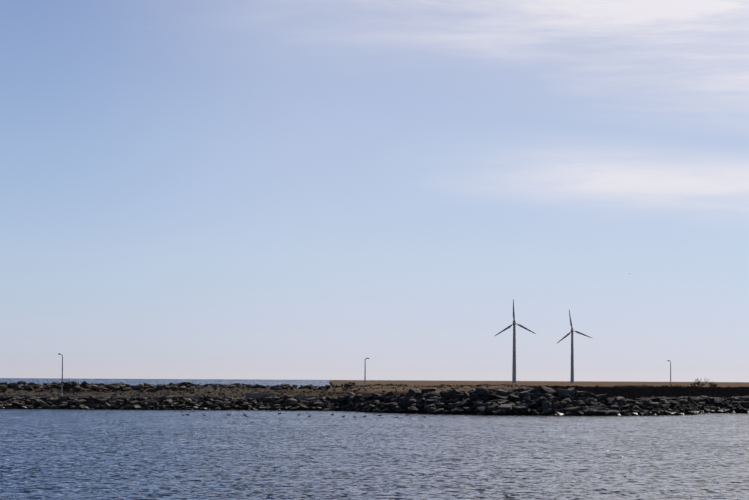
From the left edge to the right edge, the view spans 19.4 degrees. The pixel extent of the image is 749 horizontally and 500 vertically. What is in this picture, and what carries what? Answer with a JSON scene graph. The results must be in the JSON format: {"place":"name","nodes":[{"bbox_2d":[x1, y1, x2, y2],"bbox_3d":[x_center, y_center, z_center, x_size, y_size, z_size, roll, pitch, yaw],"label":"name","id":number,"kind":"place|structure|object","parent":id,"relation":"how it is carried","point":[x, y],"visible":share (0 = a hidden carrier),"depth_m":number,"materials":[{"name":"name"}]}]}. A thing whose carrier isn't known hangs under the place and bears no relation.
{"place":"outdoors","nodes":[
{"label":"outdoors","id":0,"kind":"place"},
{"bbox_2d":[0,378,748,499],"bbox_3d":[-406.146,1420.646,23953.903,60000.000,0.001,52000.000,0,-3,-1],"label":"sea water","id":1,"kind":"structure","parent":0,"point":[77,454],"depth_m":160.52,"materials":[{"name":"blue liquid"}]},
{"bbox_2d":[0,385,748,415],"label":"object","id":2,"kind":"structure","parent":0,"point":[200,392],"depth_m":405.76,"materials":[{"name":"black stone"}]},
{"bbox_2d":[58,353,62,394],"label":"lamp post","id":3,"kind":"object","parent":2,"relation":"on","point":[62,375],"visible":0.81,"depth_m":398.97,"materials":[{"name":"white metal"}]},
{"bbox_2d":[64,380,77,390],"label":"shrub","id":4,"kind":"object","parent":2,"relation":"on","point":[70,385],"visible":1,"depth_m":406.58,"materials":[{"name":"brown plant"}]},
{"bbox_2d":[0,393,316,399],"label":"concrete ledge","id":5,"kind":"object","parent":2,"relation":"on","point":[253,395],"visible":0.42,"depth_m":397.60,"materials":[{"name":"grey concrete"}]},
{"bbox_2d":[0,381,372,411],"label":"breakwater rocks","id":6,"kind":"object","parent":2,"relation":"on","point":[153,403],"visible":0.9,"depth_m":392.63,"materials":[{"name":"grey stone"}]},
{"bbox_2d":[364,358,368,384],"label":"lamp post","id":7,"kind":"object","parent":2,"relation":"on","point":[365,372],"visible":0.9,"depth_m":434.71,"materials":[{"name":"white metal"}]},
{"bbox_2d":[2,383,746,397],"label":"dry grass tufts","id":8,"kind":"object","parent":2,"relation":"on","point":[280,392],"visible":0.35,"depth_m":410.67,"materials":[{"name":"brown plant"}]},
{"bbox_2d":[350,383,528,391],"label":"rocks","id":9,"kind":"object","parent":2,"relation":"on","point":[439,387],"visible":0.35,"depth_m":418.48,"materials":[{"name":"grey stone"}]},
{"bbox_2d":[337,386,699,415],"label":"rocks","id":10,"kind":"object","parent":2,"relation":"on","point":[557,402],"visible":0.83,"depth_m":353.66,"materials":[{"name":"grey stone"}]},
{"bbox_2d":[529,385,748,398],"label":"retaining wall","id":11,"kind":"structure","parent":2,"relation":"on","point":[629,392],"depth_m":399.40,"materials":[{"name":"black concrete"}]},
{"bbox_2d":[613,395,748,415],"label":"shore rocks","id":12,"kind":"object","parent":2,"relation":"on","point":[739,404],"visible":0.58,"depth_m":383.65,"materials":[{"name":"grey stone"}]},
{"bbox_2d":[690,379,709,386],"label":"shrub","id":13,"kind":"object","parent":2,"relation":"on","point":[693,384],"visible":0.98,"depth_m":403.87,"materials":[{"name":"brown plant"}]},
{"bbox_2d":[0,0,748,381],"label":"sky","id":14,"kind":"structure","parent":0,"point":[190,189],"materials":[{"name":"blue"}]},
{"bbox_2d":[329,380,748,386],"bbox_3d":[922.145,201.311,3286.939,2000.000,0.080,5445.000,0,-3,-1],"label":"ground","id":15,"kind":"structure","parent":0,"point":[518,383],"depth_m":1626.46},
{"bbox_2d":[495,299,535,382],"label":"wind turbine","id":16,"kind":"object","parent":15,"relation":"on","point":[514,356],"visible":1,"depth_m":1751.78,"materials":[{"name":"grey metal"}]},
{"bbox_2d":[556,310,590,382],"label":"wind turbine","id":17,"kind":"object","parent":15,"relation":"on","point":[572,363],"visible":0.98,"depth_m":1999.56,"materials":[{"name":"grey metal"}]}
]}

